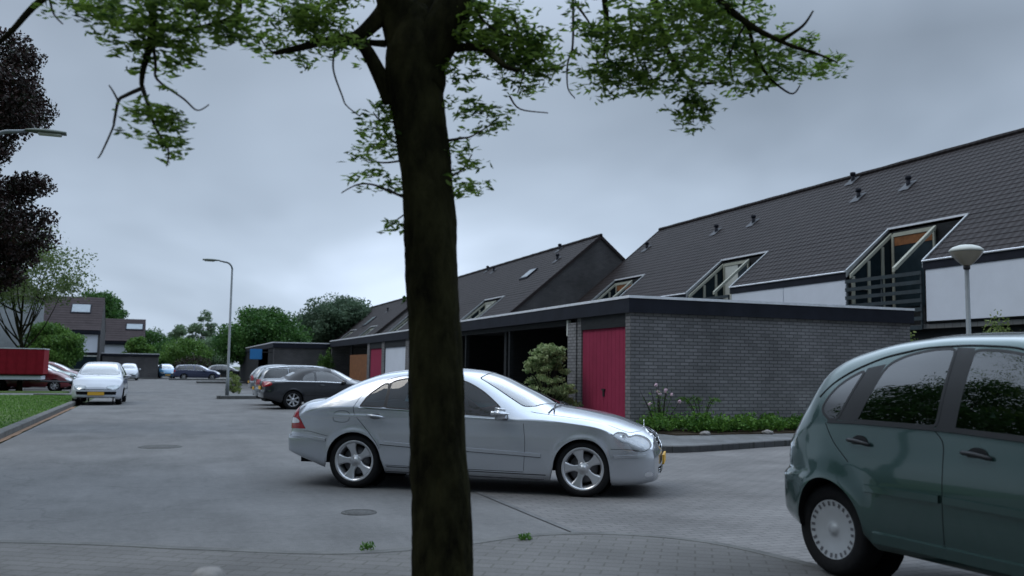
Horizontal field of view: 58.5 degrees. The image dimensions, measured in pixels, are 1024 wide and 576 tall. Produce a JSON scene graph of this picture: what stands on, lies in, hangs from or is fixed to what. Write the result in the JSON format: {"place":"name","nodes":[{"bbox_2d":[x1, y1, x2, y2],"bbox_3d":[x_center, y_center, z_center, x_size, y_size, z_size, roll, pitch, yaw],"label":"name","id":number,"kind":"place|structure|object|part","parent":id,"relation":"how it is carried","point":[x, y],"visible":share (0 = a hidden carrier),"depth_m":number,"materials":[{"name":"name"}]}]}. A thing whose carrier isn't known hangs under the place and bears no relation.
{"place":"outdoors","nodes":[
{"label":"outdoors","id":0,"kind":"place"},
{"bbox_2d":[0,284,45,347],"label":"house","id":1,"kind":"structure","parent":0,"point":[6,341],"depth_m":65.76,"materials":[{"name":"grey brick"}]},
{"bbox_2d":[0,391,69,392],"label":"verge","id":2,"kind":"structure","parent":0,"point":[34,391],"depth_m":42.22,"materials":[{"name":"green plant"}]},
{"bbox_2d":[0,393,70,394],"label":"path","id":3,"kind":"structure","parent":0,"point":[29,393],"depth_m":40.52,"materials":[{"name":"grey concrete"}]},
{"bbox_2d":[0,394,71,427],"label":"verge","id":4,"kind":"structure","parent":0,"point":[8,416],"depth_m":27.50,"materials":[{"name":"green plant"}]},
{"bbox_2d":[0,27,61,293],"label":"copper tree","id":5,"kind":"object","parent":4,"relation":"on","point":[22,101],"visible":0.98,"depth_m":20.11,"materials":[{"name":"purple plant"}]},
{"bbox_2d":[0,128,66,137],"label":"street lamp","id":6,"kind":"object","parent":4,"relation":"on","point":[48,132],"visible":1,"depth_m":17.82,"materials":[{"name":"metal"}]},
{"bbox_2d":[0,394,87,438],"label":"kerb","id":7,"kind":"structure","parent":4,"relation":"on","point":[8,430],"depth_m":21.66,"materials":[{"name":"concrete"}]},
{"bbox_2d":[8,379,134,392],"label":"parking area","id":8,"kind":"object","parent":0,"point":[44,388],"depth_m":49.10,"materials":[{"name":"asphalt"}]},
{"bbox_2d":[0,348,72,389],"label":"box trailer","id":9,"kind":"object","parent":8,"relation":"on","point":[24,363],"visible":0.96,"depth_m":43.69,"materials":[{"name":"metal"}]},
{"bbox_2d":[0,367,72,390],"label":"hatchback","id":10,"kind":"object","parent":8,"relation":"on","point":[52,374],"visible":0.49,"depth_m":45.97,"materials":[{"name":"red metal"}]},
{"bbox_2d":[10,364,76,389],"bbox_3d":[-25.689,4.770,49.523,4.469,1.525,2.137,3,-5,-22],"label":"estate car","id":11,"kind":"object","parent":8,"relation":"on","point":[59,370],"visible":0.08,"depth_m":49.47,"materials":[{"name":"red metal"}]},
{"bbox_2d":[22,362,77,387],"bbox_3d":[-26.758,5.062,53.144,3.914,1.583,2.046,3,-5,-21],"label":"hatchback","id":12,"kind":"object","parent":8,"relation":"on","point":[61,367],"visible":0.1,"depth_m":52.81,"materials":[{"name":"red metal"}]},
{"bbox_2d":[0,224,101,390],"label":"slender tree","id":13,"kind":"object","parent":8,"relation":"on","point":[61,286],"visible":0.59,"depth_m":44.43,"materials":[{"name":"green plant"}]},
{"bbox_2d":[18,321,88,368],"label":"round bush","id":14,"kind":"object","parent":8,"relation":"on","point":[65,346],"visible":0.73,"depth_m":65.13,"materials":[{"name":"green plant"}]},
{"bbox_2d":[78,288,129,318],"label":"dark tree","id":15,"kind":"object","parent":8,"relation":"on","point":[113,307],"visible":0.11,"depth_m":124.54,"materials":[{"name":"green plant"}]},
{"bbox_2d":[104,318,145,352],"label":"terraced house","id":16,"kind":"structure","parent":8,"relation":"on","point":[119,333],"depth_m":99.71,"materials":[{"name":"brick"}]},
{"bbox_2d":[102,353,159,377],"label":"garage","id":17,"kind":"structure","parent":8,"relation":"on","point":[147,364],"depth_m":90.34,"materials":[{"name":"brick"}]},
{"bbox_2d":[122,363,140,379],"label":"hatchback","id":18,"kind":"object","parent":8,"relation":"on","point":[132,369],"visible":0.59,"depth_m":81.11,"materials":[{"name":"white metal"}]},
{"bbox_2d":[122,336,156,353],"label":"tree","id":19,"kind":"object","parent":8,"relation":"on","point":[136,345],"visible":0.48,"depth_m":96.10,"materials":[{"name":"green plant"}]},
{"bbox_2d":[44,295,105,371],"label":"terraced house","id":20,"kind":"structure","parent":0,"point":[85,317],"depth_m":88.29,"materials":[{"name":"brick"}]},
{"bbox_2d":[70,355,96,369],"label":"window","id":21,"kind":"structure","parent":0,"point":[79,364],"depth_m":87.14,"materials":[{"name":"black glass"}]},
{"bbox_2d":[0,367,239,443],"bbox_3d":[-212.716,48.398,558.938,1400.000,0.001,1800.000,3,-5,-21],"label":"ground","id":22,"kind":"structure","parent":0,"point":[79,404],"depth_m":25.70,"materials":[{"name":"grey concrete"}]},
{"bbox_2d":[145,326,177,345],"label":"tree","id":23,"kind":"object","parent":22,"relation":"on","point":[152,336],"visible":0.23,"depth_m":122.40,"materials":[{"name":"green plant"}]},
{"bbox_2d":[186,309,217,347],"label":"tree","id":24,"kind":"object","parent":22,"relation":"on","point":[196,328],"visible":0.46,"depth_m":121.81,"materials":[{"name":"green plant"}]},
{"bbox_2d":[239,342,330,383],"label":"garage","id":25,"kind":"structure","parent":22,"relation":"on","point":[292,353],"depth_m":56.31,"materials":[{"name":"brick"}]},
{"bbox_2d":[250,349,271,358],"bbox_3d":[-15.360,4.083,56.366,1.570,0.640,0.060,1,-5,-4],"label":"sign board","id":26,"kind":"object","parent":25,"relation":"attached to","point":[255,353],"visible":0.96,"depth_m":56.31,"materials":[{"name":"blue plastic"}]},
{"bbox_2d":[292,292,379,342],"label":"round tree","id":27,"kind":"object","parent":22,"relation":"on","point":[326,321],"visible":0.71,"depth_m":105.03,"materials":[{"name":"green plant"}]},
{"bbox_2d":[327,298,407,342],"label":"terraced houses","id":28,"kind":"structure","parent":22,"relation":"on","point":[384,316],"depth_m":94.62,"materials":[{"name":"tile"}]},
{"bbox_2d":[381,234,624,332],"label":"terraced houses","id":29,"kind":"structure","parent":22,"relation":"on","point":[569,273],"depth_m":56.34,"materials":[{"name":"tile"}]},
{"bbox_2d":[391,318,407,331],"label":"window","id":30,"kind":"structure","parent":29,"relation":"in","point":[406,320],"depth_m":80.75,"materials":[{"name":"grey glass"}]},
{"bbox_2d":[465,303,484,319],"bbox_3d":[-2.680,2.607,61.242,1.830,3.348,0.075,3,-5,-21],"label":"window","id":31,"kind":"structure","parent":29,"relation":"in","point":[481,308],"depth_m":61.46,"materials":[{"name":"grey glass"}]},
{"bbox_2d":[485,301,496,310],"bbox_3d":[-1.435,2.570,60.496,0.070,3.324,2.162,3,-5,-21],"label":"window","id":32,"kind":"structure","parent":29,"relation":"in","point":[487,304],"depth_m":61.07,"materials":[{"name":"white glass"}]},
{"bbox_2d":[576,128,1023,340],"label":"terraced houses","id":33,"kind":"structure","parent":22,"relation":"on","point":[891,235],"depth_m":33.58,"materials":[{"name":"tile"}]},
{"bbox_2d":[597,283,615,299],"bbox_3d":[5.046,1.350,51.676,1.830,3.348,0.075,3,-5,-21],"label":"window","id":34,"kind":"structure","parent":33,"relation":"in","point":[610,292],"depth_m":51.93,"materials":[{"name":"black glass"}]},
{"bbox_2d":[616,281,632,296],"bbox_3d":[6.251,1.321,51.035,0.070,3.324,1.938,3,-5,-21],"label":"window","id":35,"kind":"structure","parent":33,"relation":"in","point":[619,286],"depth_m":51.39,"materials":[{"name":"white glass"}]},
{"bbox_2d":[689,264,723,298],"bbox_3d":[8.856,0.508,41.659,1.830,3.348,0.075,3,-5,-21],"label":"window","id":36,"kind":"structure","parent":33,"relation":"in","point":[705,289],"depth_m":41.81,"materials":[{"name":"black glass"}]},
{"bbox_2d":[723,260,749,299],"bbox_3d":[10.062,0.480,41.019,0.070,3.324,1.938,3,-5,-21],"label":"window","id":37,"kind":"structure","parent":33,"relation":"in","point":[728,268],"depth_m":41.47,"materials":[{"name":"white glass"}]},
{"bbox_2d":[849,233,891,306],"bbox_3d":[12.554,-0.308,31.941,1.830,3.348,0.075,3,-5,-21],"label":"window","id":38,"kind":"structure","parent":33,"relation":"in","point":[878,263],"depth_m":32.03,"materials":[{"name":"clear glass"}]},
{"bbox_2d":[891,226,935,307],"bbox_3d":[13.759,-0.337,31.300,0.070,3.324,1.938,3,-5,-21],"label":"window","id":39,"kind":"structure","parent":33,"relation":"in","point":[901,242],"depth_m":31.49,"materials":[{"name":"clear glass"}]},
{"bbox_2d":[0,376,570,550],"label":"road","id":40,"kind":"structure","parent":0,"point":[235,473],"depth_m":10.71,"materials":[{"name":"grey asphalt"}]},
{"bbox_2d":[0,407,74,441],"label":"gutter dirt","id":41,"kind":"structure","parent":40,"relation":"on","point":[18,432],"depth_m":20.40,"materials":[{"name":"brown soil"}]},
{"bbox_2d":[69,362,130,404],"bbox_3d":[-14.895,3.454,33.145,2.046,1.560,3.918,3,-5,-19],"label":"hatchback","id":42,"kind":"object","parent":40,"relation":"on","point":[99,379],"visible":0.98,"depth_m":31.90,"materials":[{"name":"white metal"}]},
{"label":"rear window","id":43,"kind":"part","parent":42,"relation":"part of","materials":[{"name":"glass"}]},
{"bbox_2d":[138,445,181,448],"bbox_3d":[-6.082,2.744,15.808,0.726,0.010,0.726,3,-5,-21],"label":"manhole cover","id":44,"kind":"object","parent":40,"relation":"on","point":[159,446],"visible":1,"depth_m":15.76,"materials":[{"name":"metal"}]},
{"bbox_2d":[158,364,174,378],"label":"hatchback","id":45,"kind":"object","parent":40,"relation":"on","point":[165,369],"visible":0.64,"depth_m":93.55,"materials":[{"name":"blue metal"}]},
{"bbox_2d":[151,340,188,355],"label":"tree","id":46,"kind":"object","parent":40,"relation":"on","point":[158,348],"visible":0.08,"depth_m":116.74,"materials":[{"name":"green plant"}]},
{"bbox_2d":[168,324,193,341],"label":"tree","id":47,"kind":"object","parent":40,"relation":"on","point":[180,331],"visible":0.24,"depth_m":126.94,"materials":[{"name":"green plant"}]},
{"bbox_2d":[158,358,207,367],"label":"hedge","id":48,"kind":"object","parent":40,"relation":"on","point":[161,362],"visible":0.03,"depth_m":114.82,"materials":[{"name":"green plant"}]},
{"bbox_2d":[159,336,215,366],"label":"tree","id":49,"kind":"object","parent":40,"relation":"on","point":[174,351],"visible":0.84,"depth_m":110.46,"materials":[{"name":"green plant"}]},
{"bbox_2d":[172,355,213,367],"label":"copper shrub","id":50,"kind":"object","parent":40,"relation":"on","point":[190,360],"visible":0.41,"depth_m":105.37,"materials":[{"name":"brown plant"}]},
{"bbox_2d":[173,365,220,378],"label":"estate car","id":51,"kind":"object","parent":40,"relation":"on","point":[189,371],"visible":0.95,"depth_m":88.69,"materials":[{"name":"blue metal"}]},
{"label":"side window","id":52,"kind":"part","parent":51,"relation":"part of","materials":[{"name":"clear glass"}]},
{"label":"side window","id":53,"kind":"part","parent":51,"relation":"part of","materials":[{"name":"grey glass"}]},
{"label":"side window","id":54,"kind":"part","parent":51,"relation":"part of","materials":[{"name":"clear glass"}]},
{"bbox_2d":[169,378,230,380],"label":"kerb","id":55,"kind":"structure","parent":40,"relation":"on","point":[197,379],"depth_m":86.78,"materials":[{"name":"concrete"}]},
{"bbox_2d":[191,336,232,365],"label":"tree","id":56,"kind":"object","parent":40,"relation":"on","point":[215,360],"visible":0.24,"depth_m":114.14,"materials":[{"name":"green plant"}]},
{"bbox_2d":[199,381,242,381],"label":"traffic island","id":57,"kind":"structure","parent":40,"relation":"on","point":[216,381],"depth_m":73.93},
{"bbox_2d":[196,381,245,383],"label":"kerb","id":58,"kind":"structure","parent":57,"relation":"on","point":[217,382],"depth_m":72.91,"materials":[{"name":"concrete"}]},
{"bbox_2d":[208,365,239,378],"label":"hatchback","id":59,"kind":"object","parent":40,"relation":"on","point":[221,370],"visible":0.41,"depth_m":94.05,"materials":[{"name":"grey metal"}]},
{"bbox_2d":[220,394,253,395],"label":"traffic island","id":60,"kind":"structure","parent":40,"relation":"on","point":[238,395],"depth_m":40.03,"materials":[{"name":"grey concrete"}]},
{"bbox_2d":[203,259,232,394],"bbox_3d":[-12.927,1.756,39.902,1.332,6.075,0.280,3,-5,-21],"label":"street lamp","id":61,"kind":"object","parent":60,"relation":"on","point":[228,351],"visible":0.99,"depth_m":40.03,"materials":[{"name":"metal"}]},
{"bbox_2d":[229,371,242,393],"bbox_3d":[-13.492,4.588,44.356,0.831,1.098,1.054,3,-5,-21],"label":"garden shrub","id":62,"kind":"object","parent":60,"relation":"on","point":[234,387],"visible":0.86,"depth_m":44.30,"materials":[{"name":"green plant"}]},
{"bbox_2d":[217,394,258,398],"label":"kerb","id":63,"kind":"structure","parent":60,"relation":"on","point":[235,397],"depth_m":39.07,"materials":[{"name":"concrete"}]},
{"bbox_2d":[210,304,314,366],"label":"round tree","id":64,"kind":"object","parent":40,"relation":"on","point":[259,326],"visible":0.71,"depth_m":75.60,"materials":[{"name":"green plant"}]},
{"bbox_2d":[248,364,281,388],"bbox_3d":[-11.599,4.752,47.267,3.920,1.583,2.046,3,-5,-22],"label":"hatchback","id":65,"kind":"object","parent":40,"relation":"on","point":[253,375],"visible":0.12,"depth_m":46.25,"materials":[{"name":"silver metal"}]},
{"bbox_2d":[252,365,359,404],"bbox_3d":[-7.411,3.671,34.328,4.476,1.525,2.137,3,-5,-21],"label":"estate car","id":66,"kind":"object","parent":40,"relation":"on","point":[278,371],"visible":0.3,"depth_m":33.27,"materials":[{"name":"silver metal"}]},
{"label":"rear window","id":67,"kind":"part","parent":66,"relation":"part of","materials":[{"name":"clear glass"}]},
{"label":"side window","id":68,"kind":"part","parent":66,"relation":"part of","materials":[{"name":"grey glass"}]},
{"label":"side window","id":69,"kind":"part","parent":66,"relation":"part of","materials":[{"name":"grey glass"}]},
{"bbox_2d":[341,509,376,515],"bbox_3d":[-1.498,2.196,8.958,0.352,0.010,0.352,3,-5,-21],"label":"manhole cover","id":70,"kind":"object","parent":40,"relation":"on","point":[357,512],"visible":1,"depth_m":8.92,"materials":[{"name":"metal"}]},
{"bbox_2d":[258,368,360,408],"bbox_3d":[-6.431,3.482,31.590,4.483,1.430,2.142,3,-6,-22],"label":"car","id":71,"kind":"object","parent":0,"point":[294,389],"visible":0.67,"depth_m":30.57,"materials":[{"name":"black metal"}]},
{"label":"side window","id":72,"kind":"part","parent":71,"relation":"part of","materials":[{"name":"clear glass"}]},
{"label":"side window","id":73,"kind":"part","parent":71,"relation":"part of","materials":[{"name":"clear glass"}]},
{"bbox_2d":[330,329,408,380],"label":"garage","id":74,"kind":"structure","parent":0,"point":[361,358],"depth_m":45.71,"materials":[{"name":"grey brick"}]},
{"bbox_2d":[370,348,381,377],"bbox_3d":[-6.627,4.090,44.652,0.095,2.250,2.650,3,-5,-21],"label":"garage door","id":75,"kind":"structure","parent":74,"relation":"in","point":[375,369],"depth_m":44.77,"materials":[{"name":"red paint"}]},
{"bbox_2d":[385,346,405,372],"bbox_3d":[-5.226,3.781,40.972,0.095,2.250,3.950,3,-5,-21],"label":"garage door","id":76,"kind":"structure","parent":74,"relation":"in","point":[395,356],"depth_m":41.09,"materials":[{"name":"white paint"}]},
{"bbox_2d":[0,535,839,575],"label":"footpath","id":77,"kind":"structure","parent":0,"point":[588,555],"depth_m":6.17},
{"bbox_2d":[191,566,225,575],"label":"bollard","id":78,"kind":"object","parent":77,"relation":"on","point":[210,571],"visible":1,"depth_m":3.44,"materials":[{"name":"concrete"}]},
{"bbox_2d":[359,541,375,550],"bbox_3d":[-1.034,1.852,6.553,0.121,0.074,0.102,3,-5,-21],"label":"weed","id":79,"kind":"object","parent":77,"relation":"on","point":[367,545],"visible":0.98,"depth_m":6.55,"materials":[{"name":"green plant"}]},
{"bbox_2d":[0,0,853,575],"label":"street tree","id":80,"kind":"object","parent":77,"relation":"on","point":[422,40],"visible":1,"depth_m":4.81,"materials":[{"name":"green plant"}]},
{"bbox_2d":[0,532,857,575],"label":"kerb","id":81,"kind":"structure","parent":77,"relation":"on","point":[797,561],"depth_m":6.58,"materials":[{"name":"concrete"}]},
{"bbox_2d":[518,532,532,540],"bbox_3d":[0.102,1.909,7.015,0.123,0.080,0.107,3,-5,-21],"label":"weed","id":82,"kind":"object","parent":77,"relation":"on","point":[525,536],"visible":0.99,"depth_m":7.00,"materials":[{"name":"green plant"}]},
{"bbox_2d":[0,0,1023,366],"label":"sky","id":83,"kind":"structure","parent":0,"point":[258,190],"materials":[{"name":"grey"}]},
{"bbox_2d":[460,295,914,429],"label":"garage","id":84,"kind":"structure","parent":0,"point":[759,358],"depth_m":21.52,"materials":[{"name":"grey brick"}]},
{"bbox_2d":[582,327,624,417],"bbox_3d":[2.172,2.113,21.529,0.095,2.320,2.350,3,-5,-21],"label":"garage door","id":85,"kind":"structure","parent":84,"relation":"in","point":[603,389],"depth_m":21.49,"materials":[{"name":"red paint"}]},
{"bbox_2d":[658,433,793,452],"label":"pavement","id":86,"kind":"structure","parent":0,"point":[665,439],"depth_m":17.75,"materials":[{"name":"grey concrete"}]},
{"bbox_2d":[522,343,583,406],"bbox_3d":[0.831,2.330,22.312,1.576,2.011,1.638,4,-6,-35],"label":"variegated shrub","id":87,"kind":"object","parent":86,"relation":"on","point":[546,384],"visible":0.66,"depth_m":22.15,"materials":[{"name":"green plant"}]},
{"bbox_2d":[700,431,710,435],"bbox_3d":[4.026,3.031,19.040,0.251,0.118,0.204,3,-5,-21],"label":"stone","id":88,"kind":"object","parent":86,"relation":"on","point":[706,433],"visible":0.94,"depth_m":18.97,"materials":[{"name":"grey stone"}]},
{"bbox_2d":[654,428,795,435],"bbox_3d":[6.550,3.245,20.759,7.650,0.030,1.450,3,-5,-21],"label":"planting bed","id":89,"kind":"object","parent":86,"relation":"on","point":[677,432],"visible":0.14,"depth_m":19.69,"materials":[{"name":"soil"}]},
{"bbox_2d":[640,383,681,431],"bbox_3d":[3.244,2.576,19.686,0.866,1.064,0.568,4,-6,-34],"label":"flowering plant","id":90,"kind":"object","parent":89,"relation":"on","point":[659,408],"visible":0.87,"depth_m":19.68,"materials":[{"name":"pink plant"}]},
{"bbox_2d":[677,395,719,419],"bbox_3d":[3.985,2.754,20.082,0.961,0.802,1.013,3,-5,-21],"label":"fern","id":91,"kind":"object","parent":89,"relation":"on","point":[697,399],"visible":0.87,"depth_m":20.18,"materials":[{"name":"green plant"}]},
{"bbox_2d":[636,408,802,432],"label":"bed plants","id":92,"kind":"object","parent":89,"relation":"on","point":[771,421],"visible":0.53,"depth_m":19.75,"materials":[{"name":"green plant"}]},
{"bbox_2d":[662,439,790,452],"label":"kerb","id":93,"kind":"structure","parent":86,"relation":"on","point":[712,448],"depth_m":16.54,"materials":[{"name":"concrete"}]},
{"bbox_2d":[762,429,773,433],"bbox_3d":[5.499,3.105,19.665,0.258,0.122,0.199,3,-5,-21],"label":"stone","id":94,"kind":"object","parent":86,"relation":"on","point":[767,431],"visible":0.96,"depth_m":19.59,"materials":[{"name":"grey stone"}]},
{"bbox_2d":[948,244,983,333],"bbox_3d":[10.490,1.163,20.993,0.750,4.351,0.750,3,-5,-21],"label":"globe lamp","id":95,"kind":"object","parent":86,"relation":"on","point":[965,256],"visible":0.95,"depth_m":21.00,"materials":[{"name":"paint"}]},
{"bbox_2d":[982,309,1012,332],"bbox_3d":[13.580,2.301,24.403,2.806,3.475,2.269,3,-5,-21],"label":"garden shrub","id":96,"kind":"object","parent":86,"relation":"on","point":[997,327],"visible":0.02,"depth_m":24.35,"materials":[{"name":"green plant"}]},
{"bbox_2d":[469,446,987,575],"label":"side street","id":97,"kind":"structure","parent":0,"point":[735,497],"depth_m":9.81,"materials":[{"name":"grey asphalt"}]},
{"bbox_2d":[288,368,665,496],"bbox_3d":[-0.408,1.741,11.386,4.566,1.472,2.129,0,-5,12],"label":"sedan","id":98,"kind":"object","parent":97,"relation":"on","point":[356,435],"visible":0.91,"depth_m":10.63,"materials":[{"name":"silver metal"}]},
{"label":"side window","id":99,"kind":"part","parent":98,"relation":"part of","materials":[{"name":"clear glass"}]},
{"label":"side window","id":100,"kind":"part","parent":98,"relation":"part of","materials":[{"name":"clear glass"}]},
{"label":"side window","id":101,"kind":"part","parent":98,"relation":"part of","materials":[{"name":"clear glass"}]},
{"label":"side window","id":102,"kind":"part","parent":98,"relation":"part of","materials":[{"name":"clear glass"}]},
{"bbox_2d":[470,488,578,531],"bbox_3d":[0.794,2.307,9.859,3.151,0.001,22.041,2,-5,-8],"label":"road joint","id":103,"kind":"object","parent":97,"relation":"on","point":[528,512],"visible":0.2,"depth_m":9.13,"materials":[{"name":"concrete"}]},
{"bbox_2d":[784,332,1023,575],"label":"hatchback","id":104,"kind":"object","parent":97,"relation":"on","point":[900,451],"visible":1,"depth_m":5.38,"materials":[{"name":"green metal"}]},
{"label":"side window","id":105,"kind":"part","parent":104,"relation":"part of","materials":[{"name":"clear glass"}]},
{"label":"side window","id":106,"kind":"part","parent":104,"relation":"part of","materials":[{"name":"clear glass"}]},
{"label":"side window","id":107,"kind":"part","parent":104,"relation":"part of","materials":[{"name":"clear glass"}]}
]}

